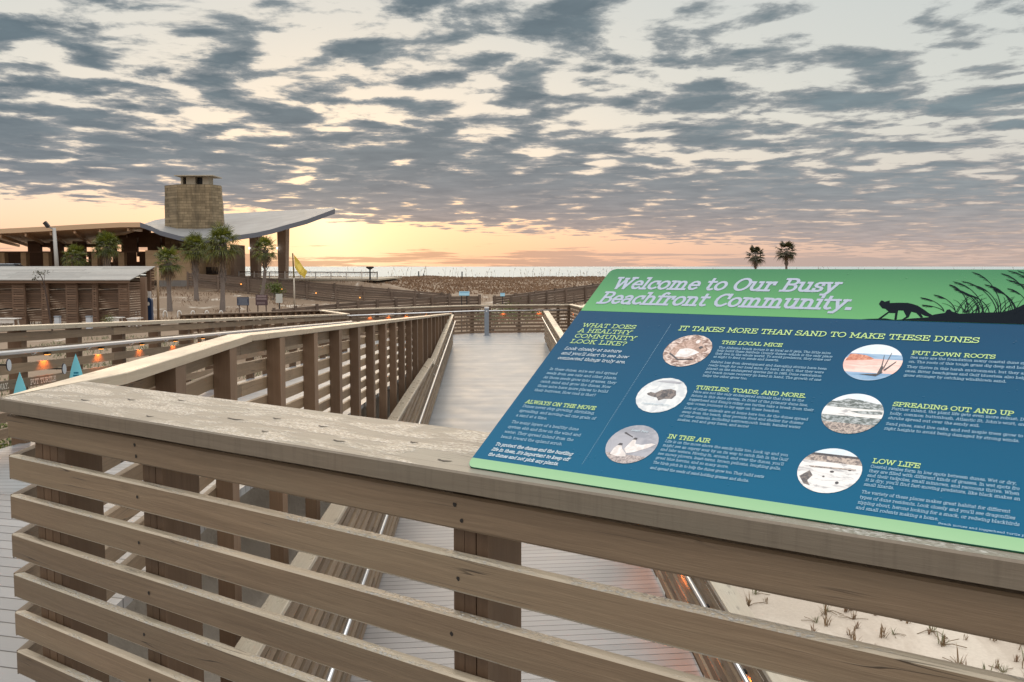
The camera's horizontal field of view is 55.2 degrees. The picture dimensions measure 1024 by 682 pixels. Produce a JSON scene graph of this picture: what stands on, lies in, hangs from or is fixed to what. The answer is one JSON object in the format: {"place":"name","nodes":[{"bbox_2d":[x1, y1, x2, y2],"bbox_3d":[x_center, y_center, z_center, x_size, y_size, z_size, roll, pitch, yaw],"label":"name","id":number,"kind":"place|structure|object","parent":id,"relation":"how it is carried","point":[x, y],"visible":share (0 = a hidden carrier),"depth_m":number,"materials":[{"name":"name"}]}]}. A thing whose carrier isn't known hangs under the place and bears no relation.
{"place":"outdoors","nodes":[
{"label":"outdoors","id":0,"kind":"place"},
{"bbox_2d":[3,278,589,332],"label":"slope grass","id":1,"kind":"structure","parent":0,"point":[237,308],"depth_m":79.30,"materials":[{"name":"plant"}]},
{"bbox_2d":[0,276,1023,681],"bbox_3d":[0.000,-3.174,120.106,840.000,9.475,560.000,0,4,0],"label":"ground","id":2,"kind":"structure","parent":0,"point":[974,650],"depth_m":14.03,"materials":[{"name":"beige sand"}]},
{"bbox_2d":[0,423,11,448],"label":"shrub","id":3,"kind":"object","parent":2,"relation":"on","point":[3,442],"visible":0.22,"depth_m":14.09,"materials":[{"name":"green plant"}]},
{"bbox_2d":[0,318,21,325],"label":"picnic table","id":4,"kind":"object","parent":2,"relation":"on","point":[6,321],"visible":0.78,"depth_m":50.81,"materials":[{"name":"white paint"}]},
{"bbox_2d":[0,264,24,280],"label":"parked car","id":5,"kind":"object","parent":2,"relation":"on","point":[11,265],"visible":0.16,"depth_m":85.06,"materials":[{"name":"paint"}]},
{"bbox_2d":[32,270,52,330],"bbox_3d":[-23.033,-1.885,47.908,1.048,3.217,0.747,2,5,19],"label":"sapling","id":6,"kind":"object","parent":2,"relation":"on","point":[44,287],"visible":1,"depth_m":47.94,"materials":[{"name":"brown plant"}]},
{"bbox_2d":[43,221,59,289],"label":"light pole","id":7,"kind":"object","parent":2,"relation":"on","point":[55,247],"visible":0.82,"depth_m":83.50,"materials":[{"name":"white metal"}]},
{"bbox_2d":[53,316,61,323],"bbox_3d":[-24.610,-1.013,53.076,0.300,0.697,0.300,0,4,0],"label":"bin","id":8,"kind":"object","parent":2,"relation":"on","point":[57,319],"visible":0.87,"depth_m":52.94,"materials":[{"name":"grey paint"}]},
{"bbox_2d":[60,244,90,280],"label":"palm tree","id":9,"kind":"object","parent":2,"relation":"on","point":[74,250],"visible":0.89,"depth_m":79.33,"materials":[{"name":"green plant"}]},
{"bbox_2d":[0,266,154,325],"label":"shower shelter","id":10,"kind":"object","parent":2,"relation":"on","point":[72,298],"visible":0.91,"depth_m":54.75,"materials":[{"name":"brown wood"}]},
{"bbox_2d":[85,316,92,328],"bbox_3d":[-22.899,-1.010,53.076,0.300,0.702,0.300,0,4,0],"label":"bin","id":11,"kind":"object","parent":2,"relation":"on","point":[89,319],"visible":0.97,"depth_m":52.94,"materials":[{"name":"grey paint"}]},
{"bbox_2d":[0,494,205,681],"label":"boardwalk","id":12,"kind":"structure","parent":2,"relation":"on","point":[11,642],"depth_m":5.04,"materials":[{"name":"grey wood"}]},
{"bbox_2d":[0,381,1023,681],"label":"railing","id":13,"kind":"object","parent":12,"relation":"on","point":[176,445],"visible":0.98,"depth_m":2.62,"materials":[{"name":"brown wood"}]},
{"bbox_2d":[469,269,1023,553],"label":"interpretive sign","id":14,"kind":"object","parent":13,"relation":"attached to","point":[891,401],"visible":1,"depth_m":2.25,"materials":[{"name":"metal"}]},
{"bbox_2d":[87,230,123,289],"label":"palm tree","id":15,"kind":"object","parent":2,"relation":"on","point":[108,254],"visible":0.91,"depth_m":79.33,"materials":[{"name":"green plant"}]},
{"bbox_2d":[102,311,116,327],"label":"shrub","id":16,"kind":"object","parent":2,"relation":"on","point":[109,319],"visible":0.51,"depth_m":50.06,"materials":[{"name":"green plant"}]},
{"bbox_2d":[107,317,124,321],"bbox_3d":[-21.071,-0.907,52.076,0.750,0.707,0.790,0,4,0],"label":"picnic table","id":17,"kind":"object","parent":2,"relation":"on","point":[113,320],"visible":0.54,"depth_m":51.83,"materials":[{"name":"white paint"}]},
{"bbox_2d":[126,318,141,326],"bbox_3d":[-20.240,-0.927,52.576,0.620,0.623,0.790,0,4,0],"label":"picnic table","id":18,"kind":"object","parent":2,"relation":"on","point":[131,319],"visible":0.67,"depth_m":52.21,"materials":[{"name":"white paint"}]},
{"bbox_2d":[147,291,153,319],"bbox_3d":[-20.747,-1.853,56.019,0.380,1.984,0.284,0,4,0],"label":"beach kiosk","id":19,"kind":"object","parent":2,"relation":"on","point":[150,309],"visible":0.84,"depth_m":55.91,"materials":[{"name":"blue paint"}]},
{"bbox_2d":[157,266,159,319],"bbox_3d":[-21.663,-2.867,59.955,0.189,3.389,0.150,0,4,0],"label":"wooden pole","id":20,"kind":"object","parent":2,"relation":"on","point":[158,314],"visible":0.83,"depth_m":59.91,"materials":[{"name":"brown wood"}]},
{"bbox_2d":[0,334,327,444],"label":"ground cover","id":21,"kind":"object","parent":2,"relation":"on","point":[106,350],"visible":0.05,"depth_m":37.31,"materials":[{"name":"brown plant"}]},
{"bbox_2d":[153,244,186,310],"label":"palm tree","id":22,"kind":"object","parent":2,"relation":"on","point":[167,272],"visible":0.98,"depth_m":70.14,"materials":[{"name":"green plant"}]},
{"bbox_2d":[178,230,208,300],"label":"palm tree","id":23,"kind":"object","parent":2,"relation":"on","point":[195,241],"visible":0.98,"depth_m":77.49,"materials":[{"name":"green plant"}]},
{"bbox_2d":[0,175,401,285],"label":"beach pavilion","id":24,"kind":"structure","parent":2,"relation":"on","point":[194,203],"depth_m":95.46,"materials":[{"name":"wood"}]},
{"bbox_2d":[206,267,217,273],"bbox_3d":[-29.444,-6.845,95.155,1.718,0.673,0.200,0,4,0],"label":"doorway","id":25,"kind":"structure","parent":24,"relation":"in","point":[208,271],"depth_m":95.07,"materials":[{"name":"black"}]},
{"bbox_2d":[238,271,377,278],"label":"picket railing","id":26,"kind":"object","parent":24,"relation":"on","point":[313,273],"visible":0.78,"depth_m":96.72,"materials":[{"name":"white paint"}]},
{"bbox_2d":[366,266,373,279],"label":"coin viewer","id":27,"kind":"object","parent":24,"relation":"on","point":[369,267],"visible":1,"depth_m":95.86,"materials":[{"name":"metal"}]},
{"bbox_2d":[0,344,405,496],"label":"ramp","id":28,"kind":"structure","parent":2,"relation":"on","point":[8,485],"depth_m":10.02,"materials":[{"name":"grey wood"}]},
{"bbox_2d":[0,310,351,444],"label":"railing","id":29,"kind":"object","parent":28,"relation":"on","point":[17,352],"visible":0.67,"depth_m":12.25,"materials":[{"name":"brown wood"}]},
{"bbox_2d":[0,359,11,370],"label":"oval sign","id":30,"kind":"object","parent":29,"relation":"attached to","point":[8,364],"visible":1,"depth_m":9.34,"materials":[{"name":"metal"}]},
{"bbox_2d":[14,372,25,392],"bbox_3d":[-5.013,0.628,9.619,0.524,0.650,0.053,0,4,-2],"label":"sail sign","id":31,"kind":"object","parent":29,"relation":"attached to","point":[20,386],"visible":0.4,"depth_m":9.60,"materials":[{"name":"teal paint"}]},
{"bbox_2d":[52,363,66,373],"bbox_3d":[-5.014,0.302,10.656,0.337,0.116,0.052,0,4,0],"label":"oval sign","id":32,"kind":"object","parent":29,"relation":"attached to","point":[64,368],"visible":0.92,"depth_m":10.65,"materials":[{"name":"paint"}]},
{"bbox_2d":[70,354,82,377],"bbox_3d":[-5.040,0.465,10.910,0.524,0.650,0.053,0,4,-2],"label":"sail sign","id":33,"kind":"object","parent":29,"relation":"attached to","point":[76,370],"visible":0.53,"depth_m":10.90,"materials":[{"name":"teal metal"}]},
{"bbox_2d":[0,313,451,681],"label":"railing","id":34,"kind":"object","parent":28,"relation":"on","point":[167,371],"visible":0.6,"depth_m":8.20,"materials":[{"name":"brown wood"}]},
{"bbox_2d":[198,220,244,311],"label":"palm tree","id":35,"kind":"object","parent":2,"relation":"on","point":[222,257],"visible":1,"depth_m":71.45,"materials":[{"name":"green plant"}]},
{"bbox_2d":[237,297,248,320],"bbox_3d":[-17.576,-1.985,64.095,0.775,1.780,0.128,0,4,0],"label":"notice board","id":36,"kind":"object","parent":2,"relation":"on","point":[242,300],"visible":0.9,"depth_m":63.99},
{"bbox_2d":[179,310,319,350],"bbox_3d":[-9.439,-0.314,36.061,0.180,1.561,6.156,3,6,39],"label":"railing","id":37,"kind":"object","parent":2,"relation":"on","point":[240,314],"visible":0.37,"depth_m":35.55,"materials":[{"name":"brown wood"}]},
{"bbox_2d":[255,295,267,319],"bbox_3d":[-16.357,-2.034,64.092,0.777,1.992,0.128,0,4,0],"label":"notice board","id":38,"kind":"object","parent":2,"relation":"on","point":[261,299],"visible":0.9,"depth_m":63.99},
{"bbox_2d":[250,235,280,294],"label":"palm tree","id":39,"kind":"object","parent":2,"relation":"on","point":[265,255],"visible":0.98,"depth_m":79.42,"materials":[{"name":"green plant"}]},
{"bbox_2d":[258,281,286,299],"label":"shrub","id":40,"kind":"object","parent":2,"relation":"on","point":[277,288],"visible":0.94,"depth_m":84.37,"materials":[{"name":"green plant"}]},
{"bbox_2d":[276,294,282,308],"bbox_3d":[-14.977,-1.972,63.095,0.427,2.123,0.125,0,4,0],"label":"notice board","id":41,"kind":"object","parent":2,"relation":"on","point":[279,299],"visible":0.8,"depth_m":62.98,"materials":[{"name":"metal"}]},
{"bbox_2d":[292,253,306,305],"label":"flag pole","id":42,"kind":"object","parent":2,"relation":"on","point":[300,269],"visible":0.94,"depth_m":75.82,"materials":[{"name":"yellow fabric"}]},
{"bbox_2d":[186,272,450,301],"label":"wooden fence","id":43,"kind":"object","parent":2,"relation":"on","point":[363,296],"visible":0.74,"depth_m":88.01,"materials":[{"name":"brown wood"}]},
{"bbox_2d":[226,275,449,296],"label":"wooden fence","id":44,"kind":"object","parent":2,"relation":"on","point":[345,287],"visible":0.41,"depth_m":92.80,"materials":[{"name":"brown wood"}]},
{"bbox_2d":[271,295,480,322],"bbox_3d":[-8.239,-1.784,62.155,14.523,2.124,0.598,-3,5,-34],"label":"wooden fence","id":45,"kind":"object","parent":2,"relation":"on","point":[439,301],"visible":0.58,"depth_m":62.87,"materials":[{"name":"brown wood"}]},
{"bbox_2d":[248,275,605,293],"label":"dune grass","id":46,"kind":"structure","parent":2,"relation":"on","point":[455,284],"depth_m":121.26,"materials":[{"name":"brown plant"}]},
{"bbox_2d":[328,304,582,339],"bbox_3d":[-2.424,-0.081,41.921,11.432,2.777,3.710,-1,4,-13],"label":"railing","id":47,"kind":"object","parent":2,"relation":"on","point":[472,314],"visible":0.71,"depth_m":43.80,"materials":[{"name":"brown wood"}]},
{"bbox_2d":[347,332,564,350],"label":"platform","id":48,"kind":"structure","parent":2,"relation":"on","point":[509,338],"depth_m":40.57,"materials":[{"name":"grey wood"}]},
{"bbox_2d":[483,307,489,335],"bbox_3d":[-1.091,-0.850,42.257,0.300,1.232,0.300,0,4,0],"label":"steel post","id":49,"kind":"object","parent":48,"relation":"on","point":[486,321],"visible":1,"depth_m":42.16,"materials":[{"name":"grey metal"}]},
{"bbox_2d":[459,291,468,331],"bbox_3d":[-2.833,-1.751,58.163,0.617,2.393,0.256,0,4,0],"label":"interpretive sign","id":50,"kind":"object","parent":2,"relation":"on","point":[463,293],"visible":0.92,"depth_m":58.09,"materials":[{"name":"metal"}]},
{"bbox_2d":[464,308,511,330],"bbox_3d":[-1.248,-1.309,58.039,3.247,1.556,3.602,0,4,0],"label":"shrub","id":51,"kind":"object","parent":2,"relation":"on","point":[492,319],"visible":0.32,"depth_m":57.80,"materials":[{"name":"brown plant"}]},
{"bbox_2d":[428,344,549,432],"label":"ramp","id":52,"kind":"structure","parent":2,"relation":"on","point":[482,386],"depth_m":28.52,"materials":[{"name":"grey wood"}]},
{"bbox_2d":[234,314,455,681],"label":"railing","id":53,"kind":"object","parent":52,"relation":"on","point":[430,374],"visible":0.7,"depth_m":9.74,"materials":[{"name":"brown wood"}]},
{"bbox_2d":[542,311,798,681],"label":"railing","id":54,"kind":"object","parent":52,"relation":"on","point":[696,591],"visible":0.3,"depth_m":9.48,"materials":[{"name":"brown wood"}]},
{"bbox_2d":[492,298,543,326],"bbox_3d":[0.444,-1.675,59.828,3.303,1.964,3.777,4,6,43],"label":"shrub","id":55,"kind":"object","parent":2,"relation":"on","point":[517,312],"visible":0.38,"depth_m":59.68,"materials":[{"name":"brown plant"}]},
{"bbox_2d":[350,517,702,681],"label":"boardwalk","id":56,"kind":"structure","parent":2,"relation":"on","point":[616,574],"depth_m":12.04,"materials":[{"name":"grey wood"}]},
{"bbox_2d":[493,283,600,308],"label":"wooden fence","id":57,"kind":"object","parent":2,"relation":"on","point":[497,300],"visible":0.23,"depth_m":82.10,"materials":[{"name":"brown wood"}]},
{"bbox_2d":[508,285,598,312],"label":"wooden fence","id":58,"kind":"object","parent":2,"relation":"on","point":[567,293],"visible":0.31,"depth_m":78.40,"materials":[{"name":"brown wood"}]},
{"bbox_2d":[249,266,1012,277],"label":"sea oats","id":59,"kind":"object","parent":2,"relation":"on","point":[503,276],"visible":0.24,"depth_m":146.55,"materials":[{"name":"brown plant"}]},
{"bbox_2d":[744,592,763,606],"bbox_3d":[3.306,3.586,13.768,0.510,0.302,0.207,0,4,1],"label":"weed tuft","id":60,"kind":"object","parent":2,"relation":"on","point":[749,601],"visible":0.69,"depth_m":13.78,"materials":[{"name":"green plant"}]},
{"bbox_2d":[745,245,765,268],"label":"palm tree","id":61,"kind":"object","parent":2,"relation":"on","point":[754,259],"visible":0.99,"depth_m":139.06,"materials":[{"name":"green plant"}]},
{"bbox_2d":[774,240,797,268],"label":"palm tree","id":62,"kind":"object","parent":2,"relation":"on","point":[788,254],"visible":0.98,"depth_m":139.15,"materials":[{"name":"green plant"}]},
{"bbox_2d":[804,615,820,622],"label":"weed tuft","id":63,"kind":"object","parent":2,"relation":"on","point":[814,619],"visible":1,"depth_m":13.07,"materials":[{"name":"grey plant"}]},
{"bbox_2d":[822,615,832,626],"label":"weed tuft","id":64,"kind":"object","parent":2,"relation":"on","point":[825,622],"visible":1,"depth_m":12.93,"materials":[{"name":"plant"}]},
{"bbox_2d":[821,604,843,615],"bbox_3d":[4.372,3.649,13.364,0.298,0.157,0.308,1,5,17],"label":"weed tuft","id":65,"kind":"object","parent":2,"relation":"on","point":[829,610],"visible":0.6,"depth_m":13.41,"materials":[{"name":"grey plant"}]},
{"bbox_2d":[847,626,855,638],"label":"weed tuft","id":66,"kind":"object","parent":2,"relation":"on","point":[852,632],"visible":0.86,"depth_m":12.49,"materials":[{"name":"brown plant"}]},
{"bbox_2d":[841,610,863,619],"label":"weed tuft","id":67,"kind":"object","parent":2,"relation":"on","point":[854,616],"visible":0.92,"depth_m":13.12,"materials":[{"name":"plant"}]},
{"bbox_2d":[879,623,888,637],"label":"weed tuft","id":68,"kind":"object","parent":2,"relation":"on","point":[881,631],"visible":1,"depth_m":12.47,"materials":[{"name":"plant"}]},
{"bbox_2d":[917,626,947,638],"bbox_3d":[5.439,3.693,12.573,0.352,0.180,0.341,-4,6,-44],"label":"weed tuft","id":69,"kind":"object","parent":2,"relation":"on","point":[934,631],"visible":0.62,"depth_m":12.64,"materials":[{"name":"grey plant"}]},
{"bbox_2d":[936,634,945,646],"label":"weed tuft","id":70,"kind":"object","parent":2,"relation":"on","point":[943,643],"visible":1,"depth_m":12.19,"materials":[{"name":"green plant"}]},
{"bbox_2d":[936,629,966,647],"bbox_3d":[5.480,3.711,12.303,0.361,0.184,0.350,1,4,10],"label":"weed tuft","id":71,"kind":"object","parent":2,"relation":"on","point":[942,635],"visible":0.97,"depth_m":12.24,"materials":[{"name":"grey plant"}]},
{"bbox_2d":[942,643,966,663],"bbox_3d":[5.274,3.712,11.560,0.195,0.284,0.480,0,4,0],"label":"weed tuft","id":72,"kind":"object","parent":2,"relation":"on","point":[957,659],"visible":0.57,"depth_m":11.59,"materials":[{"name":"green plant"}]},
{"bbox_2d":[988,662,1011,672],"bbox_3d":[5.727,3.803,11.511,0.251,0.132,0.259,4,6,40],"label":"weed tuft","id":73,"kind":"object","parent":2,"relation":"on","point":[1001,670],"visible":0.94,"depth_m":11.44,"materials":[{"name":"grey plant"}]},
{"bbox_2d":[0,0,1023,266],"label":"sky","id":74,"kind":"structure","parent":0,"point":[436,133],"materials":[{"name":"grey"}]},
{"bbox_2d":[141,267,1023,276],"bbox_3d":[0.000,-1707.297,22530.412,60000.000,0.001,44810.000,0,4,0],"label":"water","id":75,"kind":"structure","parent":0,"point":[497,272],"depth_m":2511.18,"materials":[{"name":"liquid"}]}
]}

